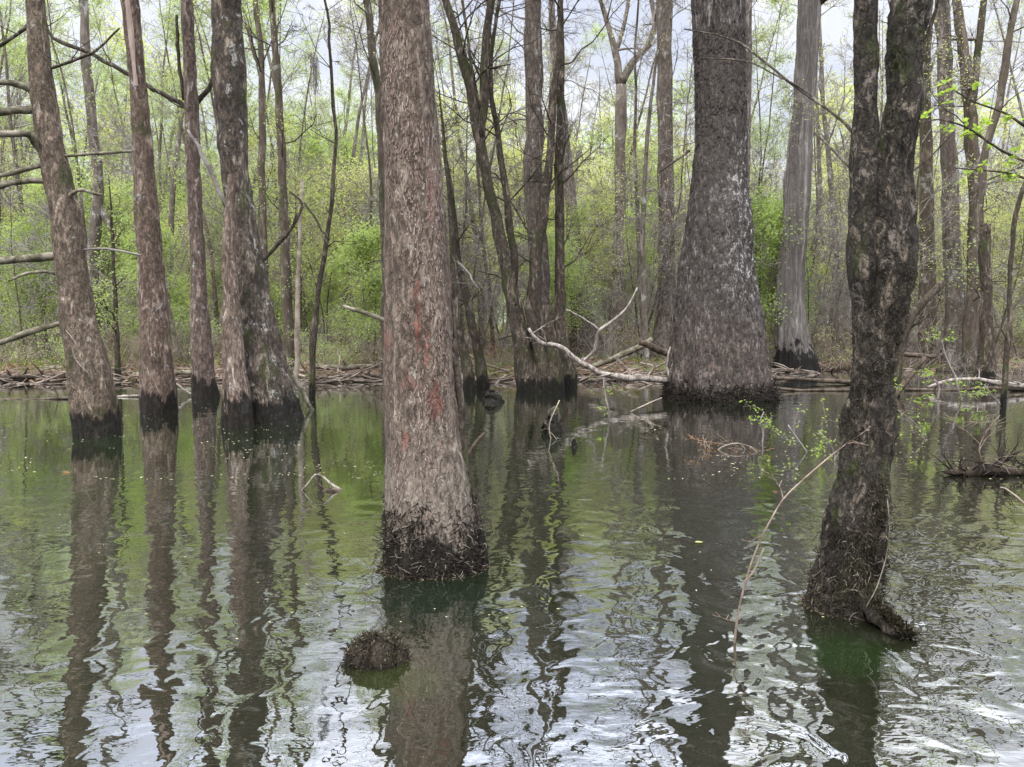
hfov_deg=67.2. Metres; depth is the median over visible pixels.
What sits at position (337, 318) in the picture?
shrub
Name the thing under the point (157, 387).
cypress tree
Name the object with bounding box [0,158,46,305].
young tree
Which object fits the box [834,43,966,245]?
wood tree
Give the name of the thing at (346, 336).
bare shrub
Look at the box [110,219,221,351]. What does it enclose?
young tree
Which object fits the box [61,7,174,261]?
wood tree
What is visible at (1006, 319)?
bare shrub
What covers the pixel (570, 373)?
cluster tree
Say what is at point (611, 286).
bare sapling
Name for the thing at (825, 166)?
young tree
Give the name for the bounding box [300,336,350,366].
shrub
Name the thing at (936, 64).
wood tree
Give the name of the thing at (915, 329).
bare shrub
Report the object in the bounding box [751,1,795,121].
wood tree
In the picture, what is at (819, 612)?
floating debris
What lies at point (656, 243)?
bare sapling
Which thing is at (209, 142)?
wood tree
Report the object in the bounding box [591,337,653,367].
fallen log
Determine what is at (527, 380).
cluster tree
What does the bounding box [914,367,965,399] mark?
leafy sprig
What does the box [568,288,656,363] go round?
bare shrub
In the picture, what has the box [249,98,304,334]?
wood tree
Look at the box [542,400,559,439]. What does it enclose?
dead twig
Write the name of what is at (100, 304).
bare sapling
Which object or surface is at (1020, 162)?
bare sapling
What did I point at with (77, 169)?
wood tree
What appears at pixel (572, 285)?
young tree
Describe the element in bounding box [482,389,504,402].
cypress knee
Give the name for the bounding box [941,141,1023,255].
wood tree
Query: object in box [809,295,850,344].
bare shrub
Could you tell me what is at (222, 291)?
young tree
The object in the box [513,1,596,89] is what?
wood tree
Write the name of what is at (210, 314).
shrub
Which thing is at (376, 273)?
young tree
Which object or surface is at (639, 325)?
bare shrub
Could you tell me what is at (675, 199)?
young tree
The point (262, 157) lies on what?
bank tree
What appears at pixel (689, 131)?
wood tree
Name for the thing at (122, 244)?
bare sapling
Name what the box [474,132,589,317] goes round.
young tree
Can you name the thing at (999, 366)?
bare shrub
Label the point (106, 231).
young tree
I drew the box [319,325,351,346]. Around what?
shrub
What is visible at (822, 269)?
young tree
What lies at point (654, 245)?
bare sapling
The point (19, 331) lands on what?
shrub
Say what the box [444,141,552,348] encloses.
bare sapling
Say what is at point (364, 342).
bare shrub
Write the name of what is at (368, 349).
bare shrub
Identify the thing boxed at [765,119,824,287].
wood tree
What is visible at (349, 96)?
wood tree
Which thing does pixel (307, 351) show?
shrub
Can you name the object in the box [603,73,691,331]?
wood tree
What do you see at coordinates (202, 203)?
wood tree
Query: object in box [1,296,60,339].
bare shrub
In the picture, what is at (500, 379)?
stick debris
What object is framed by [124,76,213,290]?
wood tree
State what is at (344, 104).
wood tree
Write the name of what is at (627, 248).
bare sapling
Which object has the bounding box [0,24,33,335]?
wood tree
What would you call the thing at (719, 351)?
giant cypress tree
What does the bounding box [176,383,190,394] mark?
floating stick
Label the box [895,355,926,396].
leaning log
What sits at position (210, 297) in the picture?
bare shrub
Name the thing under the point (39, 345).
bare shrub
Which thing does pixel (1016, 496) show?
dead twig
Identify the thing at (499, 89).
wood tree
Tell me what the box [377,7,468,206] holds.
wood tree
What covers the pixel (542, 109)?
wood tree
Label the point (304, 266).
young tree
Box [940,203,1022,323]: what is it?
young tree
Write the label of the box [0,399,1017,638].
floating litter
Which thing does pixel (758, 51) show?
wood tree
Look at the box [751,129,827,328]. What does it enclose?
wood tree
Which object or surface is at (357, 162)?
young tree
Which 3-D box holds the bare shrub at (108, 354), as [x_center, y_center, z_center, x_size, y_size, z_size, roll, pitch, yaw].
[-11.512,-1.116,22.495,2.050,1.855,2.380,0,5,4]
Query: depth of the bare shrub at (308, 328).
24.92 m
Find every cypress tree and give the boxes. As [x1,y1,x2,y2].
[0,0,140,436]
[22,0,219,397]
[120,0,178,412]
[187,0,329,426]
[342,0,490,579]
[659,0,784,402]
[773,0,826,371]
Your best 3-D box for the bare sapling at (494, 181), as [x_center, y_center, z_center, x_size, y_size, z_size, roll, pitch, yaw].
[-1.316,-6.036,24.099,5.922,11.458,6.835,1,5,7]
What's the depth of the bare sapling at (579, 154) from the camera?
24.35 m
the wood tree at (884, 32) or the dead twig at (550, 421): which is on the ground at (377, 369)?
the wood tree at (884, 32)
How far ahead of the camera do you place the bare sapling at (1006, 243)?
32.80 m
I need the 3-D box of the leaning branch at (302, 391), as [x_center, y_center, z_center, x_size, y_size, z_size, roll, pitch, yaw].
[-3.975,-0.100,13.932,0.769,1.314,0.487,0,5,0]
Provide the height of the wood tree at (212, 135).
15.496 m
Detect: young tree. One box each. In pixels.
[0,8,210,332]
[0,137,51,316]
[0,157,51,307]
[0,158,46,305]
[0,175,108,355]
[4,142,136,326]
[10,144,138,331]
[30,238,125,316]
[45,288,99,321]
[104,159,222,312]
[104,183,218,329]
[107,158,221,321]
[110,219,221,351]
[152,116,223,321]
[203,202,280,313]
[209,233,278,324]
[211,141,306,298]
[219,100,373,318]
[248,107,381,348]
[248,157,317,305]
[268,241,320,338]
[275,241,356,332]
[277,87,377,326]
[292,255,346,340]
[311,213,381,360]
[318,117,377,309]
[319,208,372,307]
[333,80,522,304]
[350,244,380,319]
[460,209,523,325]
[464,100,628,331]
[466,82,602,321]
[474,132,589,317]
[488,100,657,335]
[503,189,608,348]
[517,217,586,326]
[568,66,694,328]
[587,176,677,339]
[627,109,752,285]
[636,160,776,294]
[749,179,834,350]
[751,182,822,322]
[756,234,827,353]
[762,225,830,311]
[771,192,845,309]
[775,88,918,313]
[779,205,849,325]
[807,137,850,322]
[811,71,959,285]
[813,171,916,297]
[840,87,1023,320]
[910,180,1016,339]
[934,176,1023,327]
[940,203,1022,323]
[987,132,1023,292]
[992,200,1023,338]
[993,156,1023,319]
[997,220,1023,317]
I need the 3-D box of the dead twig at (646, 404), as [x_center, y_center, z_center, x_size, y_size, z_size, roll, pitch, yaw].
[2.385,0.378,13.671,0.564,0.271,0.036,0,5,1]
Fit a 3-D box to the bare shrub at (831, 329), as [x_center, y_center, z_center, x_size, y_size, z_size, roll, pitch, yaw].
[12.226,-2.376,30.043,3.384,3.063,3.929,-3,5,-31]
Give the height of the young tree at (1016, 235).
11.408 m
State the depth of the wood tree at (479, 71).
53.19 m
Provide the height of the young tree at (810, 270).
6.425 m
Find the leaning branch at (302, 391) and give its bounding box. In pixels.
[288,364,313,409]
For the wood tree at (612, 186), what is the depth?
40.08 m
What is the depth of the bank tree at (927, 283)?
26.50 m
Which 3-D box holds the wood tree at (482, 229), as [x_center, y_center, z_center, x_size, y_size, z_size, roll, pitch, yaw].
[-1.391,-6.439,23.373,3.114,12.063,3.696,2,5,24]
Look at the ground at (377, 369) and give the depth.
24.00 m
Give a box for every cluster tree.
[369,0,562,387]
[439,0,577,391]
[442,0,587,319]
[496,0,659,355]
[502,1,616,387]
[523,299,547,391]
[543,305,564,392]
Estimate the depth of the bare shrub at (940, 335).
26.42 m
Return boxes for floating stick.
[3,380,67,399]
[118,395,138,396]
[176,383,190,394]
[313,476,339,492]
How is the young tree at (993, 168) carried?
on the ground at (377, 369)
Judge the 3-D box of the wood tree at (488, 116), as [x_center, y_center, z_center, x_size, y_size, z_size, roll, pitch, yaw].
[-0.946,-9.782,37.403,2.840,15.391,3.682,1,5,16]
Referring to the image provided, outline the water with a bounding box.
[0,370,1023,766]
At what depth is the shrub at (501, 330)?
30.92 m
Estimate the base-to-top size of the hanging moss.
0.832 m
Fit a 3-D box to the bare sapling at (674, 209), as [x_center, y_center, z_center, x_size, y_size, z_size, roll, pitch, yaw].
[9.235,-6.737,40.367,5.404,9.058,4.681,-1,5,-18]
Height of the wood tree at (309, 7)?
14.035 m
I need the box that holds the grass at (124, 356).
[0,331,816,374]
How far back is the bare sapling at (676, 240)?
26.91 m
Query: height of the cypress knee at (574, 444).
0.216 m
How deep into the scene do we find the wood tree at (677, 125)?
29.57 m
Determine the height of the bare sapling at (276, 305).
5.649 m
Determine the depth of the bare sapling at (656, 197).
27.50 m
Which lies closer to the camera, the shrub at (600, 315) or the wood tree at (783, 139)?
the shrub at (600, 315)
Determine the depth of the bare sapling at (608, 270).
31.19 m
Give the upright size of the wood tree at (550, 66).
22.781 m
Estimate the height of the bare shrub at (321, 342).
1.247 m
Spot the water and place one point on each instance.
(606, 536)
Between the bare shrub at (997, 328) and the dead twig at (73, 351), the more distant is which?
the bare shrub at (997, 328)
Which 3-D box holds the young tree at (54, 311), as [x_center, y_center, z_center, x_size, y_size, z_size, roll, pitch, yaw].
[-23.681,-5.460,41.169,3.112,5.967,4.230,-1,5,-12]
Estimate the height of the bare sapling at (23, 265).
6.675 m
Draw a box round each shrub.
[0,288,57,332]
[0,301,129,362]
[0,310,54,350]
[0,315,111,369]
[0,318,62,361]
[0,322,50,364]
[0,327,39,361]
[1,296,50,331]
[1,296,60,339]
[47,327,122,359]
[63,318,138,367]
[100,315,179,360]
[107,313,137,352]
[120,321,190,365]
[120,336,138,356]
[122,313,190,356]
[130,262,222,336]
[137,313,221,357]
[170,306,221,363]
[179,297,222,337]
[183,345,220,366]
[211,298,337,354]
[211,317,221,358]
[283,320,361,366]
[294,305,379,361]
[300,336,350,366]
[301,320,336,349]
[303,320,347,345]
[304,328,337,355]
[307,303,357,343]
[318,335,368,369]
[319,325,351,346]
[324,315,371,346]
[325,304,380,354]
[332,318,371,350]
[345,309,381,346]
[352,339,380,357]
[354,325,381,367]
[463,296,499,331]
[463,306,511,341]
[464,316,525,366]
[482,333,513,365]
[567,297,626,330]
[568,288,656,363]
[588,292,670,370]
[594,316,650,354]
[607,320,637,346]
[624,308,654,338]
[765,301,851,356]
[808,319,851,366]
[809,292,851,351]
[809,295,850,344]
[811,282,912,352]
[823,312,851,350]
[825,274,1004,372]
[844,296,944,352]
[905,316,944,353]
[906,289,1023,350]
[908,298,997,364]
[933,341,1001,384]
[936,302,1019,343]
[956,350,1023,382]
[993,297,1023,352]
[994,284,1023,347]
[995,349,1023,376]
[996,321,1023,353]
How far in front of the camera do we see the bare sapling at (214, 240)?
26.91 m
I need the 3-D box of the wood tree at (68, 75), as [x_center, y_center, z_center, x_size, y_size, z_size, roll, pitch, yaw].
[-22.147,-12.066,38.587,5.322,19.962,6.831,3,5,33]
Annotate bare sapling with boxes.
[0,97,48,280]
[0,152,58,362]
[0,195,57,319]
[0,294,35,329]
[1,209,29,315]
[5,192,138,329]
[48,236,132,332]
[85,194,138,333]
[85,197,127,313]
[86,97,189,363]
[86,229,129,338]
[100,116,184,291]
[101,206,138,318]
[116,118,223,328]
[121,229,189,355]
[163,92,317,323]
[177,202,223,316]
[216,111,355,353]
[271,165,349,303]
[272,216,320,334]
[327,142,381,285]
[327,163,377,229]
[328,173,378,329]
[338,179,381,354]
[349,1,553,299]
[356,151,378,212]
[363,212,381,308]
[438,116,509,360]
[443,152,501,316]
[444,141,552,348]
[446,85,595,340]
[451,188,528,354]
[458,206,497,356]
[458,240,528,362]
[462,260,502,333]
[493,150,589,292]
[542,130,627,317]
[568,224,610,329]
[580,18,778,357]
[583,247,608,316]
[584,198,646,310]
[585,128,677,339]
[586,208,657,341]
[586,230,635,334]
[591,211,684,358]
[624,178,687,312]
[624,205,679,315]
[628,186,688,330]
[631,94,694,274]
[633,202,687,350]
[645,145,776,259]
[646,169,691,285]
[750,144,816,281]
[750,156,783,311]
[751,35,852,321]
[751,176,812,302]
[757,161,782,300]
[758,241,827,361]
[768,212,838,340]
[771,222,851,361]
[800,0,1022,293]
[805,226,849,356]
[805,246,850,347]
[806,205,849,310]
[808,200,847,333]
[812,132,849,338]
[829,134,965,288]
[912,153,943,305]
[914,156,1018,317]
[934,183,964,297]
[937,148,1023,347]
[960,136,1023,303]
[984,162,1023,314]
[994,255,1023,356]
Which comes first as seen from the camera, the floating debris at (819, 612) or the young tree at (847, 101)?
the floating debris at (819, 612)
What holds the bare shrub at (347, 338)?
on the ground at (377, 369)
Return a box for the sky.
[0,0,1023,322]
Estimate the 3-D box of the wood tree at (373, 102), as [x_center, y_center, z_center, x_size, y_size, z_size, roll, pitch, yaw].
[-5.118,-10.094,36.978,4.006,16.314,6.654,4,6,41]
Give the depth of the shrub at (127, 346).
25.95 m
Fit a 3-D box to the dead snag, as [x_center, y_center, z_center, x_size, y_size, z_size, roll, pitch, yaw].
[12.131,-1.747,19.916,1.189,5.127,0.648,0,5,0]
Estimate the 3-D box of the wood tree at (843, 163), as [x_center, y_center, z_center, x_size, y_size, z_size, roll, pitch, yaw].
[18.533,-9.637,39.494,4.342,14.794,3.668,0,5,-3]
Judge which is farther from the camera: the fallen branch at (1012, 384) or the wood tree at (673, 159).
the wood tree at (673, 159)
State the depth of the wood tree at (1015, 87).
37.01 m
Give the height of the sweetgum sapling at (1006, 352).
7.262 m
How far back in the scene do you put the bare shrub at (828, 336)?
27.63 m
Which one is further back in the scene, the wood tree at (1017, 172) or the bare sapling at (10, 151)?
the wood tree at (1017, 172)
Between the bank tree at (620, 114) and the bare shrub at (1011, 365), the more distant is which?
the bank tree at (620, 114)
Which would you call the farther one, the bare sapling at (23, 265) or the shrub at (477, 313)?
the shrub at (477, 313)
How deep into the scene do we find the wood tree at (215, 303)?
28.37 m
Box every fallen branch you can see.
[525,288,667,383]
[903,375,1023,390]
[927,366,1023,391]
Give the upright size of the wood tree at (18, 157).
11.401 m
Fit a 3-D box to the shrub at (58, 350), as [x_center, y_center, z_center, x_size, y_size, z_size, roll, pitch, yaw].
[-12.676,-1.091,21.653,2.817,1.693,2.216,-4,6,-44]
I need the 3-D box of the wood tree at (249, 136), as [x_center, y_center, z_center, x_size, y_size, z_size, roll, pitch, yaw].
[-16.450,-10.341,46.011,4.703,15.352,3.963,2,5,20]
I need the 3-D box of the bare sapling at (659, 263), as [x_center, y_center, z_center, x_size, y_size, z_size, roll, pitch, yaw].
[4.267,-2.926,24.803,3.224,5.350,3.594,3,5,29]
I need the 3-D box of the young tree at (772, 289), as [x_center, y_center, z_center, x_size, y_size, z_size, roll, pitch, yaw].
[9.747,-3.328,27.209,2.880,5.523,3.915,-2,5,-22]
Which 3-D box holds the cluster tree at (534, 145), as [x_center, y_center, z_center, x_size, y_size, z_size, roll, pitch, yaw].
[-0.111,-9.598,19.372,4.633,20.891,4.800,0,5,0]
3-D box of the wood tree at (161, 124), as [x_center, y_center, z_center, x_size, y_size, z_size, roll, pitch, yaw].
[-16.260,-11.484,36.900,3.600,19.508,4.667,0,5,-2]
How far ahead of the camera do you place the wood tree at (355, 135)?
31.71 m
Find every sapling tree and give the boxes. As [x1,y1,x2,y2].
[64,135,137,380]
[271,0,374,397]
[278,180,312,393]
[433,55,489,388]
[436,87,488,390]
[619,0,693,360]
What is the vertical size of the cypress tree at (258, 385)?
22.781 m
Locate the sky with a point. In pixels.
(835, 26)
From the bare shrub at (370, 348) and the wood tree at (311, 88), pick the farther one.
the wood tree at (311, 88)
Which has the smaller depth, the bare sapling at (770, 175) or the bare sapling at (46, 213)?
the bare sapling at (46, 213)
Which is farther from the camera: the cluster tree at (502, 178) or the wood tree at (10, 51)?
the wood tree at (10, 51)
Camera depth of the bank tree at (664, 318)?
24.82 m
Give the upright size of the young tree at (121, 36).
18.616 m
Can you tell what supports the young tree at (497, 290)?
on the ground at (377, 369)
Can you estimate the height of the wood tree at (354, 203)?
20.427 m
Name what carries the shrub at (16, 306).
on the ground at (377, 369)
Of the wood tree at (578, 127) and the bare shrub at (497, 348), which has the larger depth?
the wood tree at (578, 127)
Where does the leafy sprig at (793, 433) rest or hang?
on the water
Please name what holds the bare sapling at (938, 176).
on the ground at (377, 369)
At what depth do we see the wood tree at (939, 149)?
43.05 m
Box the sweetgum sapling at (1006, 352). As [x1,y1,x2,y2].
[919,66,1023,405]
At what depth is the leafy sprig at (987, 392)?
14.67 m
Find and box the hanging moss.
[308,52,322,94]
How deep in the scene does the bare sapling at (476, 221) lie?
27.93 m
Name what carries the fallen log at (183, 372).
on the ground at (377, 369)
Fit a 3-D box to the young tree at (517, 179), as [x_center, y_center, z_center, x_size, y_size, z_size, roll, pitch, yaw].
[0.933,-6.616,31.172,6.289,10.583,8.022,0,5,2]
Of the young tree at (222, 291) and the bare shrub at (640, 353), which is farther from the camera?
the young tree at (222, 291)
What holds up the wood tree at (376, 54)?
on the ground at (377, 369)
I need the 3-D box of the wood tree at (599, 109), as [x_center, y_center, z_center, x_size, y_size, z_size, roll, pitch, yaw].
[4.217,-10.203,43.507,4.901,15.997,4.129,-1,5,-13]
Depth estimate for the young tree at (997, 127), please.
46.67 m
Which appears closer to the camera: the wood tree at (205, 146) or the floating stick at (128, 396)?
the floating stick at (128, 396)
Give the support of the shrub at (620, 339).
on the ground at (377, 369)
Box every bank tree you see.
[7,0,176,328]
[173,0,350,369]
[200,0,333,339]
[322,0,468,377]
[517,1,619,357]
[584,0,694,360]
[588,0,681,344]
[631,0,779,189]
[878,0,1023,367]
[879,0,1023,377]
[881,0,1022,365]
[894,280,946,396]
[912,0,939,363]
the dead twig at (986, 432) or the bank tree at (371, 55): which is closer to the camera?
the dead twig at (986, 432)
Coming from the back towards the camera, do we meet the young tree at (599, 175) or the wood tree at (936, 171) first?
the wood tree at (936, 171)
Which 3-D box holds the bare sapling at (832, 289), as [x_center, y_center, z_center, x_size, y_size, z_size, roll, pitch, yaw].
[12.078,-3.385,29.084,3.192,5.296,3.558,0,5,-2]
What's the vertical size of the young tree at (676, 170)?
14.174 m
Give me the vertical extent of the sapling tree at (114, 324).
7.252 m
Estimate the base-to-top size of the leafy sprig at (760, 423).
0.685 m
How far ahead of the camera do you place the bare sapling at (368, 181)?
38.79 m
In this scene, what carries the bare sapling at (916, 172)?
on the ground at (377, 369)
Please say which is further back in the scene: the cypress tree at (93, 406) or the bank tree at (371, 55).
the bank tree at (371, 55)
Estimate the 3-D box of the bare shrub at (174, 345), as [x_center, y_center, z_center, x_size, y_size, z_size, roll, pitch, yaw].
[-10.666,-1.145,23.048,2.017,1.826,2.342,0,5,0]
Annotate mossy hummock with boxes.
[339,628,413,671]
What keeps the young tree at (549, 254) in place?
on the ground at (377, 369)
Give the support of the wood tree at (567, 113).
on the ground at (377, 369)
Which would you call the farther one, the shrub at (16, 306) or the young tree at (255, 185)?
the young tree at (255, 185)
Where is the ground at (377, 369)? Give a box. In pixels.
[0,323,1023,382]
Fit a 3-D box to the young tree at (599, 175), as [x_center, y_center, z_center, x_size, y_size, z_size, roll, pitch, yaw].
[2.139,-6.113,30.660,7.505,9.902,5.885,-3,5,-34]
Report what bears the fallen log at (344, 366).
on the ground at (377, 369)
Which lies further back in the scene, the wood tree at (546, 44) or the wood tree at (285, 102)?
the wood tree at (546, 44)
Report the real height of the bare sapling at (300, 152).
9.839 m
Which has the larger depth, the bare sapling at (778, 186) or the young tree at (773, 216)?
the bare sapling at (778, 186)
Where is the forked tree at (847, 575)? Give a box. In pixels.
[684,0,955,640]
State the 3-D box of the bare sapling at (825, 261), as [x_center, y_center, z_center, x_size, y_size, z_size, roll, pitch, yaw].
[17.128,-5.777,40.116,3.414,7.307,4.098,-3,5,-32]
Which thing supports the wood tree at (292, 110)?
on the ground at (377, 369)
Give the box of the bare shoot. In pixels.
[712,426,870,642]
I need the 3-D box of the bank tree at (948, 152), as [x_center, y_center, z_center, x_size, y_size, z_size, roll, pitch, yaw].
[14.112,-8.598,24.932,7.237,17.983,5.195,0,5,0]
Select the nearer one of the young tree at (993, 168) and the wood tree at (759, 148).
the young tree at (993, 168)
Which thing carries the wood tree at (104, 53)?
on the ground at (377, 369)
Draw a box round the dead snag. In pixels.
[960,219,996,383]
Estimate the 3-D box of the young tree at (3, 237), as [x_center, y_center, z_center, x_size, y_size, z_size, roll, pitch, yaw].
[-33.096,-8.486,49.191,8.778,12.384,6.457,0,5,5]
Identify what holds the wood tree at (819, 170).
on the ground at (377, 369)
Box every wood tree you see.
[0,0,33,283]
[0,0,79,255]
[0,0,84,327]
[0,0,129,226]
[0,5,63,328]
[0,10,85,356]
[0,13,26,142]
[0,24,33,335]
[0,36,33,253]
[0,65,42,338]
[0,99,39,333]
[1,0,78,326]
[3,45,168,308]
[10,2,131,331]
[18,34,130,199]
[37,0,128,200]
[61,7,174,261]
[67,0,187,247]
[69,64,157,274]
[109,0,250,351]
[109,71,207,339]
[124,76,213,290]
[128,0,327,236]
[141,0,210,338]
[144,1,209,204]
[145,67,217,215]
[149,61,220,288]
[150,0,326,237]
[152,26,210,168]
[160,21,223,223]
[166,0,210,298]
[174,119,219,274]
[196,56,273,260]
[200,0,333,259]
[200,133,216,171]
[201,0,359,273]
[201,113,215,189]
[206,0,294,325]
[208,39,268,136]
[212,84,274,245]
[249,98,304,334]
[257,2,345,347]
[257,57,306,156]
[269,118,327,183]
[282,23,334,175]
[283,61,372,323]
[284,90,331,305]
[293,1,377,333]
[309,46,379,239]
[314,82,363,259]
[318,0,379,344]
[326,0,378,351]
[330,0,378,324]
[337,0,580,347]
[341,0,467,236]
[343,28,443,226]
[344,0,443,177]
[356,23,470,244]
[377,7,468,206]
[430,0,515,354]
[430,18,459,133]
[431,27,474,334]
[433,37,505,258]
[436,0,522,359]
[448,27,524,231]
[448,130,477,216]
[448,137,486,224]
[454,57,514,289]
[455,18,522,328]
[461,94,516,277]
[471,11,521,327]
[492,82,547,270]
[497,46,527,317]
[498,68,596,211]
[509,32,575,267]
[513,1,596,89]
[522,1,599,166]
[541,90,593,247]
[543,16,614,308]
[575,76,614,222]
[579,63,632,316]
[580,19,683,328]
[585,89,640,308]
[597,0,681,357]
[597,0,684,339]
[601,124,639,330]
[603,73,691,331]
[627,119,694,326]
[673,37,765,240]
[673,129,691,281]
[674,107,694,175]
[675,0,775,39]
[677,1,781,280]
[678,20,776,185]
[685,103,812,266]
[687,64,786,247]
[750,0,797,296]
[750,123,772,189]
[750,129,815,197]
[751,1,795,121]
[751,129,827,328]
[764,0,881,347]
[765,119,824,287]
[767,43,842,198]
[768,110,790,183]
[777,0,853,329]
[808,80,848,290]
[813,44,916,240]
[813,121,844,288]
[820,79,852,330]
[827,49,886,331]
[832,5,939,171]
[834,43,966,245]
[837,0,956,351]
[838,1,887,127]
[879,8,967,334]
[884,0,960,115]
[916,129,963,286]
[932,0,1002,254]
[937,80,1016,257]
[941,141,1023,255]
[978,0,1023,258]
[982,0,1023,123]
[984,140,1023,272]
[988,98,1023,219]
[988,99,1023,311]
[989,127,1023,217]
[991,21,1023,243]
[992,103,1020,244]
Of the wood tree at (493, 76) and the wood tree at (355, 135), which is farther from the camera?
the wood tree at (493, 76)
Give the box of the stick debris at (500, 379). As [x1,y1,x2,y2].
[0,348,959,385]
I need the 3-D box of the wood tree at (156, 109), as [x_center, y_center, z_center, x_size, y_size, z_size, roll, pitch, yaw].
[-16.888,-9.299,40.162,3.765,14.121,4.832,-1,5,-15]
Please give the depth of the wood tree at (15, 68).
46.24 m
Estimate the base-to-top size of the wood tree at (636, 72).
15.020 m
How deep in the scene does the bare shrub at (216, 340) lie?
24.08 m
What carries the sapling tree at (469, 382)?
on the ground at (377, 369)
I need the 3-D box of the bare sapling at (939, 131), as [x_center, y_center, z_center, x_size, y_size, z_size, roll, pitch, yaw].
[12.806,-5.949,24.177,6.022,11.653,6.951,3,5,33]
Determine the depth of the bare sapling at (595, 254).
31.11 m
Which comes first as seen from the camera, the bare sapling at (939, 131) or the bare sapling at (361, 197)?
the bare sapling at (939, 131)
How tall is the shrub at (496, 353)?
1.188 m
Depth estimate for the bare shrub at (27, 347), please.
22.15 m
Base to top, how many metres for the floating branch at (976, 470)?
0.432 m
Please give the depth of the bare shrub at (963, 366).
20.45 m
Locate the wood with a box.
[0,206,1018,329]
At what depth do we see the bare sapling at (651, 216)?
24.64 m
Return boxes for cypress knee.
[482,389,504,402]
[541,406,563,433]
[570,438,577,447]
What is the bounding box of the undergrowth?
[0,300,1023,370]
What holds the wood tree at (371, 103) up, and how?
on the ground at (377, 369)
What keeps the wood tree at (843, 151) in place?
on the ground at (377, 369)
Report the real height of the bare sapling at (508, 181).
11.346 m
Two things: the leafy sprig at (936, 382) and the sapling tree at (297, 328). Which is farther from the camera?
the sapling tree at (297, 328)
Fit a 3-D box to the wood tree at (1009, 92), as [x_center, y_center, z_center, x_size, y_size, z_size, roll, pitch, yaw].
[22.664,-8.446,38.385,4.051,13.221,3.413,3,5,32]
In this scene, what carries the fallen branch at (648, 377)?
on the water
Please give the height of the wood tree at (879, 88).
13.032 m
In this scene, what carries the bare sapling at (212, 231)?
on the ground at (377, 369)
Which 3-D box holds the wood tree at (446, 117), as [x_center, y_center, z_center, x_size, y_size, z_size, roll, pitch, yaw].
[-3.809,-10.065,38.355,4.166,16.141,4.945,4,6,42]
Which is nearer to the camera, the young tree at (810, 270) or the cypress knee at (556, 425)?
the cypress knee at (556, 425)
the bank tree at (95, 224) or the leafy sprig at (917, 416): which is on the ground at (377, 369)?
the bank tree at (95, 224)
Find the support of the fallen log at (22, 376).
on the ground at (377, 369)
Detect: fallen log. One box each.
[0,363,64,379]
[43,363,125,370]
[132,370,190,374]
[316,355,380,369]
[340,370,380,377]
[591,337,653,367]
[639,340,667,356]
[773,376,849,383]
[777,387,849,390]
[904,352,935,358]
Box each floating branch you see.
[924,446,1023,476]
[944,422,1023,476]
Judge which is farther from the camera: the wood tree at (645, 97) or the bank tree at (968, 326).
the wood tree at (645, 97)
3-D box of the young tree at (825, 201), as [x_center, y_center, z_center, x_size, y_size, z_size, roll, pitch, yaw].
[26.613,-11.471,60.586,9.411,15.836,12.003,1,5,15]
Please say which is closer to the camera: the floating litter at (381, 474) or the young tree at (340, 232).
the floating litter at (381, 474)
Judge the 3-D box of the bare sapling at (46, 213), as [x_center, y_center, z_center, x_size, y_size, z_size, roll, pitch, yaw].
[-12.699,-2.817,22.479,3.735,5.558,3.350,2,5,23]
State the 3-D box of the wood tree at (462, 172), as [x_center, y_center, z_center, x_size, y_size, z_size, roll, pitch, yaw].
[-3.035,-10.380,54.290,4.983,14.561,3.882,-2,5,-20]
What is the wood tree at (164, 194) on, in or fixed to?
on the ground at (377, 369)
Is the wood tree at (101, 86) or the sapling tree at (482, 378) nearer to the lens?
the sapling tree at (482, 378)
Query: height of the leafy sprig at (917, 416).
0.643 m
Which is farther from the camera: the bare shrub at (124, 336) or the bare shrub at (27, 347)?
the bare shrub at (124, 336)
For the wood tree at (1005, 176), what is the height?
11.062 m
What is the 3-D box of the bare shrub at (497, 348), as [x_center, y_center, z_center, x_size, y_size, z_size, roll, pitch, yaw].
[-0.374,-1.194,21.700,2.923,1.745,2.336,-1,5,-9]
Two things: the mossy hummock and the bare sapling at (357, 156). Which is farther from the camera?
the bare sapling at (357, 156)
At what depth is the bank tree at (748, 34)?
19.80 m
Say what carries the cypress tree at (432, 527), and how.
in the water
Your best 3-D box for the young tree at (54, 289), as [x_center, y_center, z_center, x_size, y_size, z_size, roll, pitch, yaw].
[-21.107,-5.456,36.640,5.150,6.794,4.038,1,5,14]
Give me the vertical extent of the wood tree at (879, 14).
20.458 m
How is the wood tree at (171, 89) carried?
on the ground at (377, 369)
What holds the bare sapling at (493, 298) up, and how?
on the ground at (377, 369)
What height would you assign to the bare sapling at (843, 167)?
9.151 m
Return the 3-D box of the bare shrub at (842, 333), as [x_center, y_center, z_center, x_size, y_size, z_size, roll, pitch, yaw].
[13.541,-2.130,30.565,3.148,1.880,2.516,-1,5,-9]
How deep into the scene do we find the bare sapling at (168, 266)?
27.53 m
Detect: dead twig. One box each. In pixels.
[66,330,87,372]
[301,474,341,489]
[453,256,493,298]
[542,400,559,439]
[630,397,661,411]
[665,347,672,376]
[688,434,769,450]
[937,402,1023,473]
[1000,487,1023,504]
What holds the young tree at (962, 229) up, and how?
on the ground at (377, 369)
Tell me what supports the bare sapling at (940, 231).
on the ground at (377, 369)
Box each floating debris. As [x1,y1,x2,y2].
[374,557,491,582]
[797,594,865,619]
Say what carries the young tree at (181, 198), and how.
on the ground at (377, 369)
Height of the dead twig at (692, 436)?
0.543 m
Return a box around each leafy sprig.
[589,376,629,419]
[739,400,771,441]
[773,404,827,457]
[809,398,840,460]
[896,398,925,438]
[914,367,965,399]
[922,324,985,400]
[965,380,1000,404]

